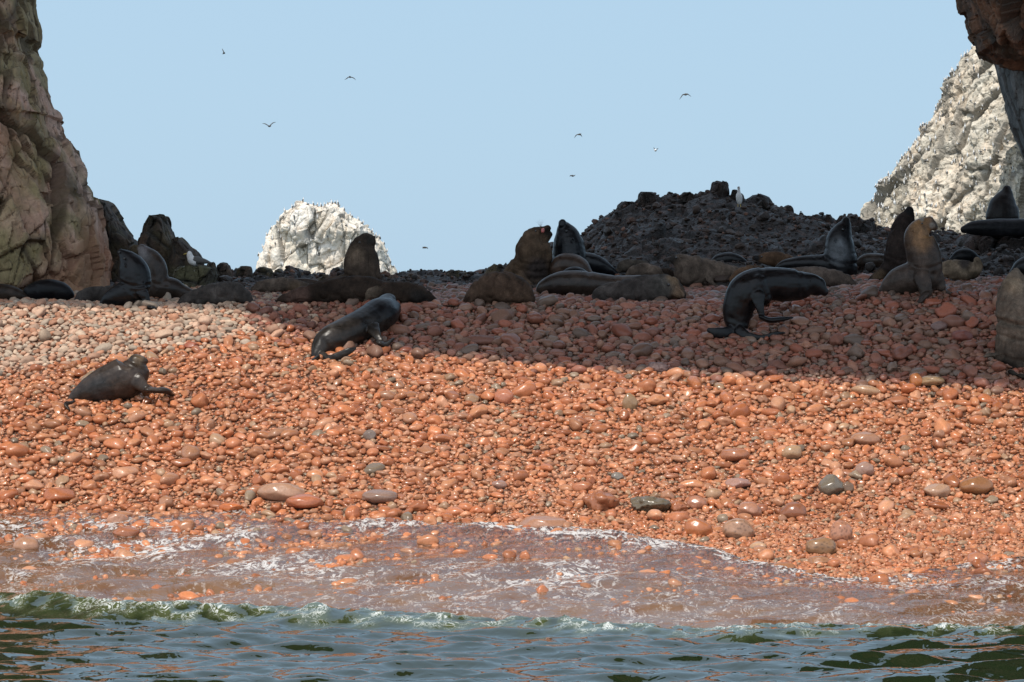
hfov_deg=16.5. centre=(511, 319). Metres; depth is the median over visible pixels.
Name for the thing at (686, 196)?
boulder
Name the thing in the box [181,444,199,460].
cobble
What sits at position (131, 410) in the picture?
cobble
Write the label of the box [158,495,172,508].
cobble
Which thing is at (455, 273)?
boulder
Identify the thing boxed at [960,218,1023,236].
sea lion
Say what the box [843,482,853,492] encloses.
boulder
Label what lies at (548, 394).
cobble
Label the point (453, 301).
cobble
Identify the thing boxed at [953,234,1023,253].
dark rock
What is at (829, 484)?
boulder
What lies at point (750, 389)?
cobble
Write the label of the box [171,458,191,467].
cobble
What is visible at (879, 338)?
cobble
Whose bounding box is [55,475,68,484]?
cobble
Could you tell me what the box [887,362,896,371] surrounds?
cobble
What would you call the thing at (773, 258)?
sea lion
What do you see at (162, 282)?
sea lion
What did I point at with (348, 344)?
cobble
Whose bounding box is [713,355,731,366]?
cobble
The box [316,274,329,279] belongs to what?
boulder
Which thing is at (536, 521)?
boulder
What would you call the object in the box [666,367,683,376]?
cobble
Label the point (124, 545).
cobble
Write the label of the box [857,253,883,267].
sea lion
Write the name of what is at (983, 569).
cobble
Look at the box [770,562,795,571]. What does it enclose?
boulder
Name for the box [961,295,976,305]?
cobble
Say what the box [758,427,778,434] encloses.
cobble
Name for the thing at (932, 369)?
cobble
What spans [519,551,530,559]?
cobble
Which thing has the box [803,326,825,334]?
cobble
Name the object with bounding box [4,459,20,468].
cobble
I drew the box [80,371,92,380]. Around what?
cobble
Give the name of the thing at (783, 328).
cobble
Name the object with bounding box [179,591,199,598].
cobble
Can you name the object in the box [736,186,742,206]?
gull
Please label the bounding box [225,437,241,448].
cobble
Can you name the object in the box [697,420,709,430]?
cobble
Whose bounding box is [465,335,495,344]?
cobble
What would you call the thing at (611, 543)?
cobble
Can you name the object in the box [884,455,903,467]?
cobble
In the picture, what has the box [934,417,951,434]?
cobble
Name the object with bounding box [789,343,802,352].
cobble
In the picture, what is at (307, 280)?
sea lion
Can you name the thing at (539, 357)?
cobble
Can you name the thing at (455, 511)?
cobble
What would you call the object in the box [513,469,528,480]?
cobble
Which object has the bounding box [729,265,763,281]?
sea lion
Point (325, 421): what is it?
cobble
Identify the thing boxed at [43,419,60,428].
cobble
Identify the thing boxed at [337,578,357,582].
cobble
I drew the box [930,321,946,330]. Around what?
boulder
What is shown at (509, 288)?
sea lion
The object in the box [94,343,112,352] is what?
cobble
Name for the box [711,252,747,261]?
sea lion
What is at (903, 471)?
cobble
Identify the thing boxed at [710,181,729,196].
boulder
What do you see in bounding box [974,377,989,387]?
cobble
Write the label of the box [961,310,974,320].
cobble
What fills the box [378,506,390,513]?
cobble
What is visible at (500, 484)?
cobbles
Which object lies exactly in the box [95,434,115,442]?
cobble
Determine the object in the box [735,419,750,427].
cobble
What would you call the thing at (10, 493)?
cobble
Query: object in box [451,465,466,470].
cobble
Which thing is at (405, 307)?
cobble
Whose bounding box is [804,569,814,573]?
cobble
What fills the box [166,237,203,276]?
dark rock
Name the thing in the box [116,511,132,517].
cobble
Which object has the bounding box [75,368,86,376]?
cobble
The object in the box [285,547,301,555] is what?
cobble
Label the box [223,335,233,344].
cobble
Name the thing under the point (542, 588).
cobble
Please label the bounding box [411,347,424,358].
cobble
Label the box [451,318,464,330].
cobble
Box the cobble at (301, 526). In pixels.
[295,522,308,530]
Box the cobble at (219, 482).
[213,478,226,486]
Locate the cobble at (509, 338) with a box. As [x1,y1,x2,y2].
[500,333,521,344]
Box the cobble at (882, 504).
[878,500,893,509]
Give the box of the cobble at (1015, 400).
[1009,396,1019,405]
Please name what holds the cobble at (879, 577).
on the beach
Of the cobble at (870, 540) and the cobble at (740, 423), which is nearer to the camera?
the cobble at (870, 540)
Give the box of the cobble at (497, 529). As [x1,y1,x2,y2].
[491,523,507,532]
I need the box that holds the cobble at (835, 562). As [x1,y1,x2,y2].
[827,558,839,567]
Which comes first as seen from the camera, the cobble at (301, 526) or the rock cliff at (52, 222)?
the cobble at (301, 526)
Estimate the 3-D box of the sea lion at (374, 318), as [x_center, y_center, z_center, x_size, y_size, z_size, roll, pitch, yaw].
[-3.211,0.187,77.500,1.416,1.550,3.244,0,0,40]
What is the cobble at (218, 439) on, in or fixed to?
on the beach
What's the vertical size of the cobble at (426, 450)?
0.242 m
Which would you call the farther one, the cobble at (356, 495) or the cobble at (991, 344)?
the cobble at (991, 344)
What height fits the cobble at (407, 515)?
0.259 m
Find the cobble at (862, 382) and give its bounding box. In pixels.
[856,379,868,385]
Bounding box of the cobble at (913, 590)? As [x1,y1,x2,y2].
[905,588,919,592]
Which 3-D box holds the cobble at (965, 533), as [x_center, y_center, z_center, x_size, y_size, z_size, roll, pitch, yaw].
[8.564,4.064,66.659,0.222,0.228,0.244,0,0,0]
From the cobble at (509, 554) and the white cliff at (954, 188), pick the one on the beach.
the cobble at (509, 554)
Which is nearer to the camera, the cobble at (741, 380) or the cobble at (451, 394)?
the cobble at (451, 394)
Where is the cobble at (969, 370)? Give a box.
[963,365,976,377]
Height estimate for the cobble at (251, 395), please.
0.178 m
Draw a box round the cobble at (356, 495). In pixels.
[350,491,363,498]
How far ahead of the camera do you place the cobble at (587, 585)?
61.88 m
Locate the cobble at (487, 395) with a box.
[480,391,494,400]
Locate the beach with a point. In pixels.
(110, 406)
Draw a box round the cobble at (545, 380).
[536,377,550,384]
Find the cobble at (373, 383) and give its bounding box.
[368,378,379,389]
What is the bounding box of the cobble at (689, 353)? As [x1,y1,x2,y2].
[681,348,694,359]
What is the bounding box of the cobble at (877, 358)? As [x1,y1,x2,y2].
[869,352,883,364]
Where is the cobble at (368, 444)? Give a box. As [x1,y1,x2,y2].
[363,440,375,449]
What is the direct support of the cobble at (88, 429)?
on the beach
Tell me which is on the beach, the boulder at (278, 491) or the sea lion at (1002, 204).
the boulder at (278, 491)
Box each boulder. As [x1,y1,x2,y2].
[13,536,38,548]
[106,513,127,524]
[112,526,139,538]
[207,262,217,281]
[216,262,231,278]
[219,502,242,512]
[235,266,252,277]
[255,267,273,276]
[257,483,304,500]
[285,494,323,508]
[297,529,314,536]
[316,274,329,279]
[361,489,397,503]
[407,272,421,278]
[445,270,466,277]
[484,264,505,273]
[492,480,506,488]
[519,515,566,530]
[582,490,619,511]
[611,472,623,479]
[616,201,636,209]
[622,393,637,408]
[630,495,670,512]
[637,192,656,205]
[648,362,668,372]
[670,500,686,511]
[680,192,694,201]
[684,518,712,536]
[687,496,707,508]
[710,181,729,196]
[720,448,749,461]
[722,518,754,538]
[725,477,750,487]
[731,189,744,202]
[737,502,761,516]
[756,199,769,209]
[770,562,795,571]
[779,502,806,519]
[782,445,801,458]
[784,205,793,212]
[805,537,836,554]
[808,556,829,564]
[818,474,843,495]
[824,214,833,223]
[829,520,852,541]
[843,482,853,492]
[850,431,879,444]
[855,462,873,475]
[857,223,872,233]
[909,373,921,386]
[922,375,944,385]
[923,483,950,497]
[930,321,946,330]
[941,315,964,328]
[951,330,972,341]
[959,476,993,494]
[967,552,988,563]
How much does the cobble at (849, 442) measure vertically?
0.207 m
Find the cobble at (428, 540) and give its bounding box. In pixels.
[417,534,438,547]
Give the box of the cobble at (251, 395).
[244,391,258,399]
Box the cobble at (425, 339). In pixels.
[417,336,431,342]
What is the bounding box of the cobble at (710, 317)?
[705,313,722,322]
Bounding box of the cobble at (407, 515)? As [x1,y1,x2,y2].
[401,511,412,519]
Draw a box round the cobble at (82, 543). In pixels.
[72,539,93,549]
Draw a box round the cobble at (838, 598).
[834,596,845,601]
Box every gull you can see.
[183,251,210,265]
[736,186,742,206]
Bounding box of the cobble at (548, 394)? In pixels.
[543,390,554,399]
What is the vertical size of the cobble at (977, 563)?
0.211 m
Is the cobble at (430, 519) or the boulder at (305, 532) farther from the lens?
the cobble at (430, 519)
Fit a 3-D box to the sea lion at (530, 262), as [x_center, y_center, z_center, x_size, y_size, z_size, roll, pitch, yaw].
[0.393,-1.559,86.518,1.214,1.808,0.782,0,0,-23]
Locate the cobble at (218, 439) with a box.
[209,433,224,444]
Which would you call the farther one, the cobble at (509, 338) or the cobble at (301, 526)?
the cobble at (509, 338)
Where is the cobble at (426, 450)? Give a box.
[418,445,434,455]
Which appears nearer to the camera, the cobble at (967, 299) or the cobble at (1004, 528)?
the cobble at (1004, 528)
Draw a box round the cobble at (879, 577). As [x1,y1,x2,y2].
[869,573,888,584]
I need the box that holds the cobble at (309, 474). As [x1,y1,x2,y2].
[306,469,323,478]
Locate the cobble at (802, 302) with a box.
[791,299,805,306]
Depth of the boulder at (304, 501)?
69.46 m
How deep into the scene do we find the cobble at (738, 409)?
73.59 m
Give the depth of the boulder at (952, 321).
77.83 m
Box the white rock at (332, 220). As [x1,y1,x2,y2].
[256,201,397,274]
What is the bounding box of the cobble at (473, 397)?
[464,393,479,402]
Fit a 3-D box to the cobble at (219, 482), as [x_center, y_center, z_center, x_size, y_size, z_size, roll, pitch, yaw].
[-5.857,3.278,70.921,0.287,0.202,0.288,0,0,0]
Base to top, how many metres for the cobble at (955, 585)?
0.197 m
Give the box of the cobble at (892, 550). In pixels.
[881,545,899,556]
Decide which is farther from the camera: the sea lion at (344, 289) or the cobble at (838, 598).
the sea lion at (344, 289)
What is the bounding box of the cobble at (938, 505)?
[927,501,948,509]
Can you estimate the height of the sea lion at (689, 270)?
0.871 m
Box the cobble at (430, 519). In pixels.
[423,514,436,526]
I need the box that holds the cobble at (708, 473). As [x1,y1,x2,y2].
[700,466,716,479]
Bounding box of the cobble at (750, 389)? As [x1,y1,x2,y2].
[741,385,756,393]
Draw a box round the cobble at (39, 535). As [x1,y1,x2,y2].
[32,532,48,538]
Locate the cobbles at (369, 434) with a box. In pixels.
[363,429,376,439]
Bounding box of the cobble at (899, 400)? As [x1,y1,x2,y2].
[885,395,908,405]
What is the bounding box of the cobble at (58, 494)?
[43,488,74,501]
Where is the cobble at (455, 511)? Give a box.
[444,507,463,516]
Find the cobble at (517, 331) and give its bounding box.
[507,327,524,334]
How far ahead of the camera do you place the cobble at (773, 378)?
75.41 m
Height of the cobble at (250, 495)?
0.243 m
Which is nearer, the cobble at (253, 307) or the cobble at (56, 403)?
the cobble at (56, 403)
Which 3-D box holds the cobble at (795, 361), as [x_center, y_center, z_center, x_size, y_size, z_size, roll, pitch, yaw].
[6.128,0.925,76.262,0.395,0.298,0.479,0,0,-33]
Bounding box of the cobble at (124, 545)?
[114,544,132,548]
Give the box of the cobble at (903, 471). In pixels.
[898,467,912,476]
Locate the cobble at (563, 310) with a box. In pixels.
[555,308,570,315]
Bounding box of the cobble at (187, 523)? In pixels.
[178,519,195,530]
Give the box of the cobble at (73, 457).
[64,452,84,462]
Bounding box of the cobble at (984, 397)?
[977,393,993,402]
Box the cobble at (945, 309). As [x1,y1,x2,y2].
[934,302,957,317]
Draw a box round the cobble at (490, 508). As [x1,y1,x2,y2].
[484,504,495,514]
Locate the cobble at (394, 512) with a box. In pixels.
[386,508,401,517]
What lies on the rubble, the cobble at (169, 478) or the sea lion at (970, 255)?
the sea lion at (970, 255)
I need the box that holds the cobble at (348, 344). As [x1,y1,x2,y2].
[343,341,354,348]
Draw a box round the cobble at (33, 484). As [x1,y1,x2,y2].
[23,479,43,490]
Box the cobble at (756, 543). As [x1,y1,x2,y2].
[749,541,766,547]
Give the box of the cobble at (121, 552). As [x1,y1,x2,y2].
[114,548,135,559]
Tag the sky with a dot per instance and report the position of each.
(453, 133)
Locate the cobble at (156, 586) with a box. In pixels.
[151,584,161,588]
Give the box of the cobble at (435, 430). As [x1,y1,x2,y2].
[427,425,442,435]
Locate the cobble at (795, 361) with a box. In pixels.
[786,356,807,366]
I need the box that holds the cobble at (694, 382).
[687,376,701,389]
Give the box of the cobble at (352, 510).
[345,505,359,519]
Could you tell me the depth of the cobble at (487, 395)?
74.45 m
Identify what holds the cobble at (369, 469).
on the beach
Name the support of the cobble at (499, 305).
on the beach
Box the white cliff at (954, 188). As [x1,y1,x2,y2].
[860,46,1023,234]
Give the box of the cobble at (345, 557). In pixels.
[333,554,357,561]
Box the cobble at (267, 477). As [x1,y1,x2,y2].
[261,473,272,483]
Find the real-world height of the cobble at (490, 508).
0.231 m
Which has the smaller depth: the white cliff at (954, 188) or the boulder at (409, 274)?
the boulder at (409, 274)
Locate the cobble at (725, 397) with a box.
[719,391,732,403]
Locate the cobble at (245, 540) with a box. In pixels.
[240,538,249,545]
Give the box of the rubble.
[110,190,1023,291]
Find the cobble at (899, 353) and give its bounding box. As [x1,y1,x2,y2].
[891,346,912,360]
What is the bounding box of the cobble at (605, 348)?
[601,344,613,352]
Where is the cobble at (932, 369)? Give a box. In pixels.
[923,365,939,373]
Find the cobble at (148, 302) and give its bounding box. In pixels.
[142,300,159,307]
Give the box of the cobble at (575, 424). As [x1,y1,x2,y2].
[569,417,581,430]
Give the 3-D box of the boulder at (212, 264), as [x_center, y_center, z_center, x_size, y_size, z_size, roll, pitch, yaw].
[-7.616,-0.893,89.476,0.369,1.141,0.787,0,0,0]
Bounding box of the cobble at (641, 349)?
[630,343,652,356]
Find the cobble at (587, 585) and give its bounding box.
[580,582,591,587]
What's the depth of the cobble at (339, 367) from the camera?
75.99 m
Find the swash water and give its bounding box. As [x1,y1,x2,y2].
[0,506,1023,627]
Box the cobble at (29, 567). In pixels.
[22,566,36,568]
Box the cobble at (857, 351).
[847,345,864,358]
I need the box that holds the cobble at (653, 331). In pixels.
[645,327,659,337]
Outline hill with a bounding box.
[110,193,1023,287]
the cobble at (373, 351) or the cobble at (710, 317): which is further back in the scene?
the cobble at (710, 317)
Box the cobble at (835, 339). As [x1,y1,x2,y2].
[829,333,843,345]
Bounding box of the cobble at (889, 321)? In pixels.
[882,317,895,327]
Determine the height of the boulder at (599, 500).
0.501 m
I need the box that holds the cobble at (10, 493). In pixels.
[0,488,17,500]
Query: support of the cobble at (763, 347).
on the beach
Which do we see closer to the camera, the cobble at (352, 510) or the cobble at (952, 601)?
the cobble at (952, 601)
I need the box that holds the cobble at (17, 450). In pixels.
[5,443,28,457]
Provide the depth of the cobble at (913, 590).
61.15 m
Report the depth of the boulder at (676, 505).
68.69 m
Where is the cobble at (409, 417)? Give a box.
[402,412,416,423]
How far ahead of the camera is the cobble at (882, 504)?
68.81 m
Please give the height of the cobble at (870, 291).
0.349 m
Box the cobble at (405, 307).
[400,303,414,311]
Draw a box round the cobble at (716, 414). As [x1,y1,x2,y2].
[712,410,725,419]
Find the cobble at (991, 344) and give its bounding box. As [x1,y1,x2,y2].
[987,339,994,348]
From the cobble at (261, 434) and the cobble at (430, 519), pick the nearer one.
the cobble at (430, 519)
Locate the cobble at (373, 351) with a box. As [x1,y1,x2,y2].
[366,345,382,357]
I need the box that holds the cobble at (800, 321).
[790,316,809,326]
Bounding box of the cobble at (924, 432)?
[919,429,930,436]
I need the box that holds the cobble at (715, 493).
[705,488,721,498]
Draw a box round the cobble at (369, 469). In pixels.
[364,463,385,474]
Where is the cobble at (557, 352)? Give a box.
[548,349,565,356]
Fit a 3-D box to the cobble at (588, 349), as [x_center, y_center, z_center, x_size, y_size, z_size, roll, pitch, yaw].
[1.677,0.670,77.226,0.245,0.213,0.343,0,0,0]
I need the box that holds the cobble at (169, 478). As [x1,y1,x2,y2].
[160,472,179,485]
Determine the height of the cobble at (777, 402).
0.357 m
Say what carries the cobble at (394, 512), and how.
on the beach
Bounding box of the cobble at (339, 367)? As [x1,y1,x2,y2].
[329,362,346,372]
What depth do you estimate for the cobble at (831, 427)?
72.87 m
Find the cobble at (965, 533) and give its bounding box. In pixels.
[960,529,971,538]
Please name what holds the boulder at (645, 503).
on the beach
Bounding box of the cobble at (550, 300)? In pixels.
[536,295,557,305]
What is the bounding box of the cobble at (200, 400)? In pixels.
[190,392,208,407]
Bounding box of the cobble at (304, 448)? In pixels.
[297,445,310,453]
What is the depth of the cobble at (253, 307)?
79.55 m
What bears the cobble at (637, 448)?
on the beach
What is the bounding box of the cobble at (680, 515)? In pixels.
[664,511,689,520]
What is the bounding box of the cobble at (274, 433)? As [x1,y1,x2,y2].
[267,427,286,438]
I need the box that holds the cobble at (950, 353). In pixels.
[943,349,960,359]
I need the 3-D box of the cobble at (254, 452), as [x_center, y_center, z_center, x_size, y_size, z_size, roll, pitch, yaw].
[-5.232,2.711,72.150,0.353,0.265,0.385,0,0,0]
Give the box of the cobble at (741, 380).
[736,377,746,385]
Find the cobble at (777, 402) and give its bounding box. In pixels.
[770,396,784,410]
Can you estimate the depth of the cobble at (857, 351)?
76.46 m
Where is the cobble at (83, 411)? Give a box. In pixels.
[74,407,91,416]
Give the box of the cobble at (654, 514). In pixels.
[647,509,661,520]
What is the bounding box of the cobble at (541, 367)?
[534,362,547,372]
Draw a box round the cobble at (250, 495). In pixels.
[244,490,255,501]
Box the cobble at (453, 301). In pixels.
[447,298,458,305]
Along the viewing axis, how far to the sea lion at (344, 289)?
80.12 m
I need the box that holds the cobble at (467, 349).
[460,344,478,353]
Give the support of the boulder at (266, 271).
on the hill
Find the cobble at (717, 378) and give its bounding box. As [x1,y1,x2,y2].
[710,374,722,381]
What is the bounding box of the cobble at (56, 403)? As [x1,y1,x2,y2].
[50,401,64,407]
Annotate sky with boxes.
[36,0,971,272]
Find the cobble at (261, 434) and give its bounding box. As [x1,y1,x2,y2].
[255,430,268,438]
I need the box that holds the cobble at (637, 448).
[627,443,645,453]
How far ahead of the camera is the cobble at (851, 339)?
77.21 m
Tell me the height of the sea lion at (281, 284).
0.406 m
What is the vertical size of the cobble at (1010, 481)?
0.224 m
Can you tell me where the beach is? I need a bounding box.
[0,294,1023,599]
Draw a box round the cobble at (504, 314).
[490,308,515,321]
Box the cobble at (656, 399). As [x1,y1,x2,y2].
[645,394,668,404]
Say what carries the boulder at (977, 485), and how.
on the beach
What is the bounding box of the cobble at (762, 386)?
[755,381,770,392]
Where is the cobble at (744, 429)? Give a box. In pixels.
[736,427,752,433]
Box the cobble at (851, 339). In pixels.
[843,334,863,344]
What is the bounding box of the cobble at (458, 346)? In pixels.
[452,342,463,350]
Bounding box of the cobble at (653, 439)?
[646,435,661,444]
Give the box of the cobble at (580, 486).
[572,482,592,491]
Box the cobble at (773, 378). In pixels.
[764,375,782,382]
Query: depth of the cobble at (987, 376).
75.30 m
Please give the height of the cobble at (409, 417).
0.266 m
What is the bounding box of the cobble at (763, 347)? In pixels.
[758,344,768,350]
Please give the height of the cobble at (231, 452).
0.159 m
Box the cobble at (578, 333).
[572,328,587,338]
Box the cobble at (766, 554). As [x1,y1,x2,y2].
[757,548,773,559]
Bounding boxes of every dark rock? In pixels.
[99,199,137,263]
[111,244,147,281]
[138,214,174,262]
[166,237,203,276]
[172,265,218,287]
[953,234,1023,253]
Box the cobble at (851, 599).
[844,597,858,601]
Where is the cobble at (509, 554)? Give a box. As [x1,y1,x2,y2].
[503,549,515,560]
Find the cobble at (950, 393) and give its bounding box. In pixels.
[942,387,958,399]
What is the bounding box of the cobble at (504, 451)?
[495,447,509,455]
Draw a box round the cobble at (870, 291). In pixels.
[862,285,877,298]
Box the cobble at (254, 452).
[247,446,263,457]
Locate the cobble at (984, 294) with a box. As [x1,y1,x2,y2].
[979,290,991,298]
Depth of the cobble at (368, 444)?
72.17 m
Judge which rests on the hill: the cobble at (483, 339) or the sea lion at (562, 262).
the sea lion at (562, 262)
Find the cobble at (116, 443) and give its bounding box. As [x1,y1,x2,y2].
[103,438,125,449]
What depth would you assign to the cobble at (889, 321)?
77.97 m
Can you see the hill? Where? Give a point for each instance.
(672, 245)
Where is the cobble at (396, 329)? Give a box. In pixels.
[389,324,409,334]
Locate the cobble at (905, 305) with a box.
[901,301,911,309]
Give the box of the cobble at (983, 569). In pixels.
[970,566,995,576]
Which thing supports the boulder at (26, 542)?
on the beach
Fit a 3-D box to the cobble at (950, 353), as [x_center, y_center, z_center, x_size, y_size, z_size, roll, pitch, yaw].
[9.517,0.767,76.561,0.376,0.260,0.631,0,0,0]
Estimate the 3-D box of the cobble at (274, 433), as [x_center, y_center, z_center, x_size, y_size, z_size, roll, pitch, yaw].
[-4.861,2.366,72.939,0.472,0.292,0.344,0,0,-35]
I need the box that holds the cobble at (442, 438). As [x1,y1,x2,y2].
[432,434,454,441]
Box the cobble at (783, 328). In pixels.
[778,324,788,335]
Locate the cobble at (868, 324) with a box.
[855,320,874,328]
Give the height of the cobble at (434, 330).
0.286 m
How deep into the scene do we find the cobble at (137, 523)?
68.53 m
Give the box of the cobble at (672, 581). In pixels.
[668,578,681,589]
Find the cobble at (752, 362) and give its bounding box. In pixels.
[745,357,758,366]
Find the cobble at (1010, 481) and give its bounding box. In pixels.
[1004,477,1016,486]
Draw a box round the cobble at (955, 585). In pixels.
[943,580,959,587]
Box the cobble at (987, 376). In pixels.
[974,373,992,379]
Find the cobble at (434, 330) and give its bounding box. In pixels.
[427,325,442,336]
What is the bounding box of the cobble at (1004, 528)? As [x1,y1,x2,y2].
[995,524,1010,533]
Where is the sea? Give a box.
[0,590,1023,681]
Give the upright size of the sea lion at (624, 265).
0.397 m
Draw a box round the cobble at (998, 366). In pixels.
[991,361,1006,371]
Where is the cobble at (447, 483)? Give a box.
[440,478,457,489]
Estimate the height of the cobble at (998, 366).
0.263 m
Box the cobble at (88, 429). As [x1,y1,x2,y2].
[82,424,96,434]
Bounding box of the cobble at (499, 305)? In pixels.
[493,302,510,308]
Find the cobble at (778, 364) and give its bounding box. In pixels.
[767,359,786,368]
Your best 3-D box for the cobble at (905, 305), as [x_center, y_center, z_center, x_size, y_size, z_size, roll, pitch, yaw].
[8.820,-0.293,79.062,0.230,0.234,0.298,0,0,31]
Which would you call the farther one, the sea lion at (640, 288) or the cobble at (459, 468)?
the sea lion at (640, 288)
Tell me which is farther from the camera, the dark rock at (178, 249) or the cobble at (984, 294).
the dark rock at (178, 249)
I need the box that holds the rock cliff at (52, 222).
[0,0,113,290]
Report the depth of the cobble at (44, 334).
77.80 m
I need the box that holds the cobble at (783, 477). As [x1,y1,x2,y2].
[773,472,789,483]
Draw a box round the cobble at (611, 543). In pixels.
[608,540,622,546]
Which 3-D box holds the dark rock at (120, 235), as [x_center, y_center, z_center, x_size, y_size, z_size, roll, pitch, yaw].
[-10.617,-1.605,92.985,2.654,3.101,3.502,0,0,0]
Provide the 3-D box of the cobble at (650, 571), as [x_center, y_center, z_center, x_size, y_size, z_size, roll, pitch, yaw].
[2.433,4.577,63.363,0.314,0.203,0.366,0,0,-43]
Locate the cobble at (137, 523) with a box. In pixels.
[130,521,146,527]
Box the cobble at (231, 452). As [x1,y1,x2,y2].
[226,449,239,455]
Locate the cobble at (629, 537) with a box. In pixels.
[625,535,641,541]
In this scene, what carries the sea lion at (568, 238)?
on the beach
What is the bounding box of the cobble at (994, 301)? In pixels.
[992,296,996,305]
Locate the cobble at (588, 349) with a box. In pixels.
[583,346,593,352]
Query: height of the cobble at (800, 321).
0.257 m
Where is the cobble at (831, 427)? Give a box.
[822,422,836,432]
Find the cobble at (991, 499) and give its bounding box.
[984,495,997,503]
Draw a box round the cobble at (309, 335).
[303,330,315,340]
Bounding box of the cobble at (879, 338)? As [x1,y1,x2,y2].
[872,334,889,342]
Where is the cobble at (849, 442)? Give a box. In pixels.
[842,437,854,446]
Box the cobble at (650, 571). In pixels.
[638,569,656,577]
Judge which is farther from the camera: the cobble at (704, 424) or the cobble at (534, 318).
the cobble at (534, 318)
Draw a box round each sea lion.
[0,284,27,299]
[23,279,73,299]
[64,354,173,410]
[74,285,113,300]
[100,249,156,308]
[137,244,191,301]
[177,281,255,303]
[251,277,308,292]
[275,276,383,307]
[296,278,317,282]
[308,293,400,363]
[309,233,379,283]
[364,281,436,302]
[443,271,534,306]
[503,219,552,284]
[536,270,639,296]
[549,253,592,274]
[552,219,618,275]
[564,267,585,270]
[592,274,685,301]
[615,259,650,272]
[625,263,663,274]
[661,268,673,276]
[667,254,738,285]
[707,267,828,340]
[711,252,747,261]
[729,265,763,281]
[752,251,792,266]
[776,217,856,274]
[790,266,857,286]
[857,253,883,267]
[868,206,914,279]
[879,216,960,302]
[942,257,982,280]
[949,248,980,261]
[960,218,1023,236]
[983,268,1023,378]
[985,185,1019,219]
[1009,257,1023,274]
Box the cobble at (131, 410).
[126,407,140,413]
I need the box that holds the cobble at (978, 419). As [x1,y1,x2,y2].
[969,415,985,424]
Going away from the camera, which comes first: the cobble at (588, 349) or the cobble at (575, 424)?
the cobble at (575, 424)
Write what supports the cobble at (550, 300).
on the beach
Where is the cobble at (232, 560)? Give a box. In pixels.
[226,558,239,562]
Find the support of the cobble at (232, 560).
on the beach
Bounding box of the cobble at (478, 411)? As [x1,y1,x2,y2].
[469,404,487,417]
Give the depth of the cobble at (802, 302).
79.57 m
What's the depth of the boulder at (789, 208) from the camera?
95.17 m
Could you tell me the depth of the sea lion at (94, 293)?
81.38 m
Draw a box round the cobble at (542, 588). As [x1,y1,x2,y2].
[536,584,548,591]
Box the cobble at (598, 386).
[590,382,606,390]
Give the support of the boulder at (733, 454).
on the beach
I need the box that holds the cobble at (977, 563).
[971,558,985,567]
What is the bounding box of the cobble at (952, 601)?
[945,600,957,603]
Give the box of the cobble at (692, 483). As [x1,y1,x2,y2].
[680,479,703,487]
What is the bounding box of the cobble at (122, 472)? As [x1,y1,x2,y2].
[112,466,138,478]
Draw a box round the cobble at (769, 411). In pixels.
[761,408,780,415]
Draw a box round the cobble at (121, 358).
[109,354,127,361]
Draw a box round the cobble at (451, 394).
[444,390,459,401]
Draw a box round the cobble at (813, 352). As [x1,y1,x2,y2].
[805,348,823,358]
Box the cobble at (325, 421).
[316,417,334,426]
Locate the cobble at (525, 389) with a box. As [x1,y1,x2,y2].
[512,383,536,396]
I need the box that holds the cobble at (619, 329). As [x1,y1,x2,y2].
[612,323,631,337]
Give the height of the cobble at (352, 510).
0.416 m
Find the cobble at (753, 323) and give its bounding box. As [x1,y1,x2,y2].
[748,318,757,328]
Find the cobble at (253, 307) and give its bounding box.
[247,302,259,312]
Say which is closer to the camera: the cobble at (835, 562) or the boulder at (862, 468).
the cobble at (835, 562)
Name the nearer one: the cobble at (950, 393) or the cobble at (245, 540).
the cobble at (245, 540)
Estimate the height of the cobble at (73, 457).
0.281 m
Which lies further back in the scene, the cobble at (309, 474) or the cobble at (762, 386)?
the cobble at (762, 386)
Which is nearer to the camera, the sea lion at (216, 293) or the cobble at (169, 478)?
the cobble at (169, 478)
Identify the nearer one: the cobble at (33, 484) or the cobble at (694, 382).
the cobble at (33, 484)
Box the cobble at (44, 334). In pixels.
[38,329,50,341]
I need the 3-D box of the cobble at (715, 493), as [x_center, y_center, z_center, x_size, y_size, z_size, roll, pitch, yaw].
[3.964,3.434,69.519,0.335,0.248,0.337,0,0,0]
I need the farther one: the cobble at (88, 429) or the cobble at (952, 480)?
the cobble at (88, 429)
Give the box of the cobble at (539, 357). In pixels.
[533,354,546,361]
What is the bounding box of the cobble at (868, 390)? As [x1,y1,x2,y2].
[851,385,880,395]
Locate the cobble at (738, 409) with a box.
[729,403,750,417]
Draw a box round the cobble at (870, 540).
[859,533,878,546]
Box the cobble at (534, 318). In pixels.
[527,313,543,323]
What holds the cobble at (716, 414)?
on the beach
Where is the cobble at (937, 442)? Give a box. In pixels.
[932,437,945,449]
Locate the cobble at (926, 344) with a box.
[918,340,932,348]
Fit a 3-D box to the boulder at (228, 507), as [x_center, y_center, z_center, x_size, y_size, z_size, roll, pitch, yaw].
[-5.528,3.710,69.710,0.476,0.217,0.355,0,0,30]
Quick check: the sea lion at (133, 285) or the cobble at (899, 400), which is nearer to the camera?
the cobble at (899, 400)
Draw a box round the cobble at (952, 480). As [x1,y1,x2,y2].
[943,474,959,487]
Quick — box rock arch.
[956,0,1023,157]
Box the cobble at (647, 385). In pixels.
[637,379,655,392]
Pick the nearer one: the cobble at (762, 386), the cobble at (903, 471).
the cobble at (903, 471)

